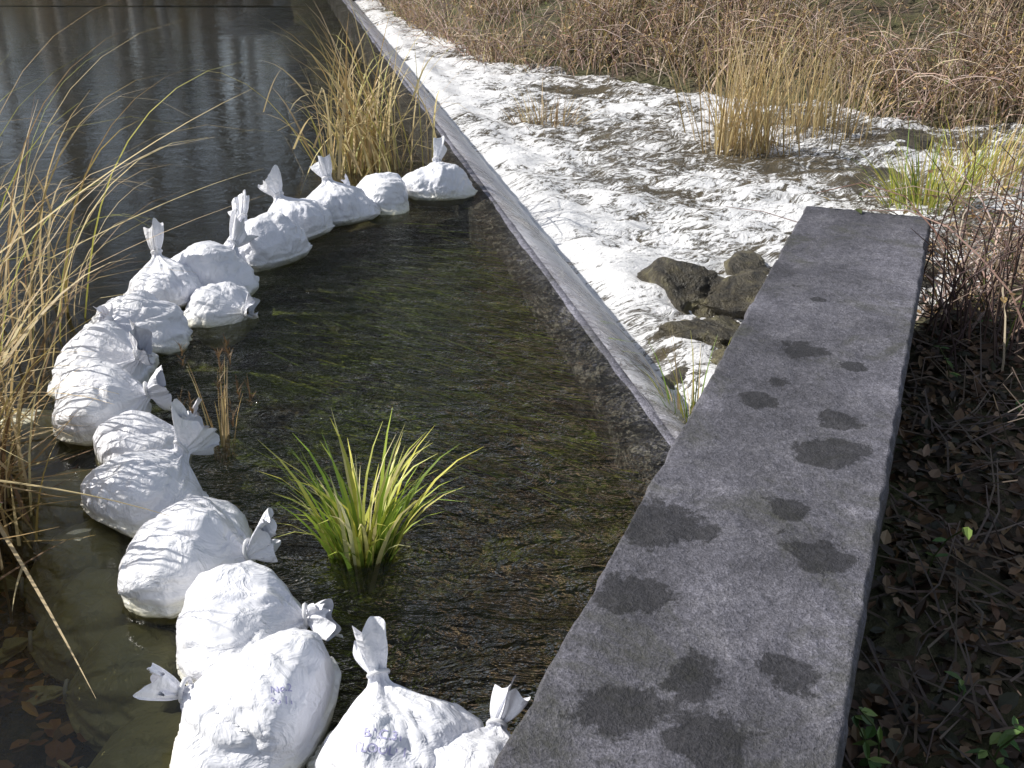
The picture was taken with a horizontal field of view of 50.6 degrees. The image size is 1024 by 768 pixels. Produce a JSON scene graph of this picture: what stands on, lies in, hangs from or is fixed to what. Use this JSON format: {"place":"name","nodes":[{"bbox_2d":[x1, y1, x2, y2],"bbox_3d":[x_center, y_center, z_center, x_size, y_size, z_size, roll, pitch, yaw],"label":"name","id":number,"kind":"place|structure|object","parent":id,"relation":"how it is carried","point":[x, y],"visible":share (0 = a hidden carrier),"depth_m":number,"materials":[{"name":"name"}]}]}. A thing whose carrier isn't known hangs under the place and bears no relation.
{"place":"outdoors","nodes":[
{"label":"outdoors","id":0,"kind":"place"},
{"bbox_2d":[0,0,668,732],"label":"river pool water","id":1,"kind":"structure","parent":0,"point":[124,14],"depth_m":5.56,"materials":[{"name":"liquid"}]},
{"bbox_2d":[47,319,158,398],"bbox_3d":[-1.661,-0.130,4.386,0.420,0.379,0.503,-7,26,-15],"label":"sandbag","id":2,"kind":"object","parent":1,"relation":"in","point":[134,355],"visible":0.58,"depth_m":4.30,"materials":[{"name":"white fabric"}]},
{"bbox_2d":[52,358,171,450],"bbox_3d":[-1.574,0.066,4.104,0.447,0.285,0.422,21,32,38],"label":"sandbag","id":3,"kind":"object","parent":1,"relation":"in","point":[113,379],"visible":0.73,"depth_m":3.99,"materials":[{"name":"white fabric"}]},
{"bbox_2d":[83,290,192,356],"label":"sandbag","id":4,"kind":"object","parent":1,"relation":"in","point":[165,323],"visible":0.67,"depth_m":4.68,"materials":[{"name":"white fabric"}]},
{"bbox_2d":[93,397,209,466],"bbox_3d":[-1.278,0.214,3.858,0.391,0.306,0.430,-14,28,-27],"label":"sandbag","id":5,"kind":"object","parent":1,"relation":"in","point":[128,431],"visible":0.31,"depth_m":3.77,"materials":[{"name":"white fabric"}]},
{"bbox_2d":[123,218,203,308],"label":"sandbag","id":6,"kind":"object","parent":1,"relation":"in","point":[173,284],"visible":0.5,"depth_m":5.08,"materials":[{"name":"white fabric"}]},
{"bbox_2d":[117,496,280,625],"bbox_3d":[-0.952,0.500,3.182,0.470,0.294,0.417,-20,32,-37],"label":"sandbag","id":7,"kind":"object","parent":1,"relation":"in","point":[166,561],"visible":0.81,"depth_m":3.06,"materials":[{"name":"white fabric"}]},
{"bbox_2d":[171,208,258,295],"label":"sandbag","id":8,"kind":"object","parent":1,"relation":"in","point":[210,262],"visible":0.52,"depth_m":5.27,"materials":[{"name":"white fabric"}]},
{"bbox_2d":[176,332,255,464],"bbox_3d":[-1.067,0.055,3.899,0.262,0.485,0.311,-16,29,-31],"label":"dry seed grass tuft","id":9,"kind":"object","parent":1,"relation":"in","point":[223,423],"visible":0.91,"depth_m":3.93,"materials":[{"name":"brown plant"}]},
{"bbox_2d":[183,281,259,348],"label":"sandbag","id":10,"kind":"object","parent":1,"relation":"in","point":[221,305],"visible":0.94,"depth_m":4.99,"materials":[{"name":"white fabric"}]},
{"bbox_2d":[133,628,340,767],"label":"sandbag","id":11,"kind":"object","parent":1,"relation":"in","point":[269,701],"visible":1,"depth_m":2.47,"materials":[{"name":"white fabric"}]},
{"bbox_2d":[176,560,342,685],"bbox_3d":[-0.729,0.642,2.891,0.408,0.275,0.450,-19,31,-35],"label":"sandbag","id":12,"kind":"object","parent":1,"relation":"in","point":[230,609],"visible":0.73,"depth_m":2.79,"materials":[{"name":"white fabric"}]},
{"bbox_2d":[224,189,312,276],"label":"sandbag","id":13,"kind":"object","parent":1,"relation":"in","point":[281,241],"visible":0.69,"depth_m":5.67,"materials":[{"name":"white fabric"}]},
{"bbox_2d":[258,165,334,240],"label":"sandbag","id":14,"kind":"object","parent":1,"relation":"in","point":[312,218],"visible":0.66,"depth_m":6.13,"materials":[{"name":"white fabric"}]},
{"bbox_2d":[203,0,483,194],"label":"reed tuft","id":15,"kind":"object","parent":1,"relation":"in","point":[365,153],"visible":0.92,"depth_m":7.56,"materials":[{"name":"beige plant"}]},
{"bbox_2d":[306,154,380,228],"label":"sandbag","id":16,"kind":"object","parent":1,"relation":"in","point":[345,205],"visible":0.73,"depth_m":6.39,"materials":[{"name":"white fabric"}]},
{"bbox_2d":[253,407,480,594],"bbox_3d":[-0.449,0.376,3.269,0.727,0.515,0.586,0,25,0],"label":"green sedge clump","id":17,"kind":"object","parent":1,"relation":"in","point":[347,536],"visible":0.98,"depth_m":3.27,"materials":[{"name":"green plant"}]},
{"bbox_2d":[341,172,408,223],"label":"sandbag","id":18,"kind":"object","parent":1,"relation":"in","point":[386,193],"visible":0.61,"depth_m":6.64,"materials":[{"name":"white fabric"}]},
{"bbox_2d":[306,616,483,767],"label":"sandbag","id":19,"kind":"object","parent":1,"relation":"in","point":[385,722],"visible":0.94,"depth_m":2.41,"materials":[{"name":"white fabric"}]},
{"bbox_2d":[402,136,477,206],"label":"sandbag","id":20,"kind":"object","parent":1,"relation":"in","point":[436,180],"visible":0.93,"depth_m":6.91,"materials":[{"name":"white fabric"}]},
{"bbox_2d":[433,675,529,767],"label":"sandbag","id":21,"kind":"object","parent":1,"relation":"in","point":[481,747],"visible":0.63,"depth_m":2.39,"materials":[{"name":"white fabric"}]},
{"bbox_2d":[0,0,1023,767],"bbox_3d":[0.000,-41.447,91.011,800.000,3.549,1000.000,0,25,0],"label":"ground","id":22,"kind":"structure","parent":0,"point":[220,160],"depth_m":5.43,"materials":[{"name":"soil"}]},
{"bbox_2d":[0,408,79,494],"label":"sandbag","id":23,"kind":"object","parent":22,"relation":"on","point":[59,448],"visible":0.49,"depth_m":4.10,"materials":[{"name":"white fabric"}]},
{"bbox_2d":[3,468,92,563],"bbox_3d":[-1.556,0.449,3.764,0.440,0.267,0.430,-15,29,-29],"label":"sandbag","id":24,"kind":"object","parent":22,"relation":"on","point":[62,516],"visible":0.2,"depth_m":3.60,"materials":[{"name":"white fabric"}]},
{"bbox_2d":[0,518,131,621],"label":"sandbag","id":25,"kind":"object","parent":22,"relation":"on","point":[54,570],"visible":0.43,"depth_m":3.33,"materials":[{"name":"white fabric"}]},
{"bbox_2d":[80,399,219,538],"bbox_3d":[-1.186,0.281,3.483,0.443,0.428,0.439,-1,25,-2],"label":"sandbag","id":26,"kind":"object","parent":25,"relation":"on","point":[157,480],"visible":0.78,"depth_m":3.41,"materials":[{"name":"white fabric"}]},
{"bbox_2d":[0,567,156,682],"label":"sandbag","id":27,"kind":"object","parent":22,"relation":"on","point":[88,608],"visible":0.5,"depth_m":3.09,"materials":[{"name":"white fabric"}]},
{"bbox_2d":[0,464,181,767],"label":"sunken leaves","id":28,"kind":"object","parent":22,"relation":"on","point":[56,750],"visible":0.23,"depth_m":2.93,"materials":[{"name":"brown plant"}]},
{"bbox_2d":[26,623,181,752],"bbox_3d":[-1.113,0.836,2.969,0.454,0.266,0.447,-4,25,-9],"label":"sandbag","id":29,"kind":"object","parent":22,"relation":"on","point":[118,661],"visible":0.6,"depth_m":2.88,"materials":[{"name":"white fabric"}]},
{"bbox_2d":[55,712,181,767],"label":"sandbag","id":30,"kind":"object","parent":22,"relation":"on","point":[147,740],"visible":0.61,"depth_m":2.64,"materials":[{"name":"white"}]},
{"bbox_2d":[0,8,264,697],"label":"reed bed","id":31,"kind":"object","parent":22,"relation":"on","point":[8,482],"visible":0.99,"depth_m":3.74,"materials":[{"name":"beige plant"}]},
{"bbox_2d":[200,208,644,523],"bbox_3d":[-0.333,-0.316,5.240,2.021,0.104,3.711,0,25,0],"label":"submerged weed","id":32,"kind":"object","parent":22,"relation":"on","point":[413,335],"visible":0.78,"depth_m":4.62,"materials":[{"name":"green plant"}]},
{"bbox_2d":[327,0,674,508],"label":"weir crest","id":33,"kind":"object","parent":22,"relation":"on","point":[639,425],"visible":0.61,"depth_m":5.12,"materials":[{"name":"concrete"}]},
{"bbox_2d":[640,330,730,421],"bbox_3d":[0.732,0.102,4.398,0.539,0.519,0.610,9,27,19],"label":"dry grass tuft","id":34,"kind":"object","parent":33,"relation":"on","point":[693,401],"visible":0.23,"depth_m":4.51,"materials":[{"name":"plant"}]},
{"bbox_2d":[572,94,596,97],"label":"river rock","id":35,"kind":"object","parent":22,"relation":"on","point":[578,95],"visible":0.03,"depth_m":12.42,"materials":[{"name":"grey stone"}]},
{"bbox_2d":[363,0,1023,139],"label":"bank brush","id":36,"kind":"object","parent":22,"relation":"on","point":[984,34],"visible":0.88,"depth_m":12.77,"materials":[{"name":"brown plant"}]},
{"bbox_2d":[494,206,930,767],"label":"concrete wall","id":37,"kind":"structure","parent":22,"relation":"on","point":[720,622],"depth_m":2.87,"materials":[{"name":"grey concrete"}]},
{"bbox_2d":[645,0,859,158],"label":"tall dry grass","id":38,"kind":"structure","parent":22,"relation":"on","point":[728,136],"depth_m":9.87,"materials":[{"name":"beige plant"}]},
{"bbox_2d":[712,7,895,150],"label":"tall dry grass","id":39,"kind":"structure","parent":22,"relation":"on","point":[821,120],"depth_m":10.66,"materials":[{"name":"beige plant"}]},
{"bbox_2d":[726,159,1023,373],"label":"bank bramble","id":40,"kind":"object","parent":22,"relation":"on","point":[999,228],"visible":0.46,"depth_m":6.09,"materials":[{"name":"brown plant"}]},
{"bbox_2d":[841,167,910,180],"bbox_3d":[3.172,-1.747,9.476,0.626,0.302,0.726,25,32,33],"label":"river rock","id":41,"kind":"object","parent":22,"relation":"on","point":[872,172],"visible":0.21,"depth_m":9.39,"materials":[{"name":"grey stone"}]},
{"bbox_2d":[885,128,942,150],"bbox_3d":[3.891,-2.225,10.468,0.645,0.353,0.689,16,30,31],"label":"river rock","id":42,"kind":"object","parent":22,"relation":"on","point":[901,133],"visible":0.27,"depth_m":10.49,"materials":[{"name":"grey stone"}]},
{"bbox_2d":[842,242,1023,767],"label":"leaf litter","id":43,"kind":"object","parent":22,"relation":"on","point":[896,706],"visible":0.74,"depth_m":3.75,"materials":[{"name":"brown plant"}]},
{"bbox_2d":[852,270,1023,767],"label":"ivy and nettles","id":44,"kind":"object","parent":22,"relation":"on","point":[1004,739],"visible":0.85,"depth_m":2.85,"materials":[{"name":"green plant"}]},
{"bbox_2d":[911,139,1023,375],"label":"bare shrub","id":45,"kind":"object","parent":22,"relation":"on","point":[1007,243],"visible":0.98,"depth_m":5.35,"materials":[{"name":"brown plant"}]},
{"bbox_2d":[345,0,1023,438],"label":"white water rapids","id":46,"kind":"structure","parent":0,"point":[613,194],"depth_m":9.00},
{"bbox_2d":[487,76,603,131],"bbox_3d":[0.350,-2.780,10.945,1.070,0.507,1.181,-11,27,-22],"label":"dry grass tuft","id":47,"kind":"object","parent":46,"relation":"in","point":[544,116],"visible":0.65,"depth_m":11.01,"materials":[{"name":"beige plant"}]},
{"bbox_2d":[660,366,690,389],"bbox_3d":[0.898,0.041,5.392,0.456,0.290,0.457,12,28,24],"label":"river rock","id":48,"kind":"object","parent":46,"relation":"in","point":[683,371],"visible":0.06,"depth_m":5.30,"materials":[{"name":"grey stone"}]},
{"bbox_2d":[636,257,724,317],"bbox_3d":[1.042,-0.568,6.551,0.575,0.427,0.869,-26,34,-27],"label":"river rock","id":49,"kind":"object","parent":46,"relation":"in","point":[686,286],"visible":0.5,"depth_m":6.35,"materials":[{"name":"grey stone"}]},
{"bbox_2d":[654,315,740,348],"bbox_3d":[1.103,-0.206,5.830,0.685,0.267,0.672,19,25,29],"label":"river rock","id":50,"kind":"object","parent":46,"relation":"in","point":[720,330],"visible":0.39,"depth_m":5.69,"materials":[{"name":"grey stone"}]},
{"bbox_2d":[710,349,725,364],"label":"river rock","id":51,"kind":"object","parent":46,"relation":"in","point":[717,355],"visible":0.05,"depth_m":5.42,"materials":[{"name":"beige stone"}]},
{"bbox_2d":[700,269,766,319],"bbox_3d":[1.376,-0.474,6.311,0.525,0.268,0.515,-24,31,-23],"label":"river rock","id":52,"kind":"object","parent":46,"relation":"in","point":[733,296],"visible":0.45,"depth_m":6.25,"materials":[{"name":"grey stone"}]},
{"bbox_2d":[724,250,769,274],"bbox_3d":[1.496,-0.666,6.858,0.331,0.268,0.592,-2,25,-5],"label":"river rock","id":53,"kind":"object","parent":46,"relation":"in","point":[736,263],"visible":0.32,"depth_m":6.83,"materials":[{"name":"grey stone"}]},
{"bbox_2d":[837,121,1023,215],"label":"green grass tuft","id":54,"kind":"object","parent":46,"relation":"in","point":[931,202],"visible":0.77,"depth_m":8.29,"materials":[{"name":"green plant"}]},
{"bbox_2d":[922,253,939,287],"bbox_3d":[2.330,-0.762,7.008,0.680,0.379,0.856,-16,30,-27],"label":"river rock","id":55,"kind":"object","parent":46,"relation":"in","point":[926,280],"visible":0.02,"depth_m":6.79,"materials":[{"name":"grey stone"}]},
{"bbox_2d":[921,104,1023,196],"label":"green grass tuft","id":56,"kind":"object","parent":46,"relation":"in","point":[1002,165],"visible":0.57,"depth_m":9.04,"materials":[{"name":"plant"}]}
]}

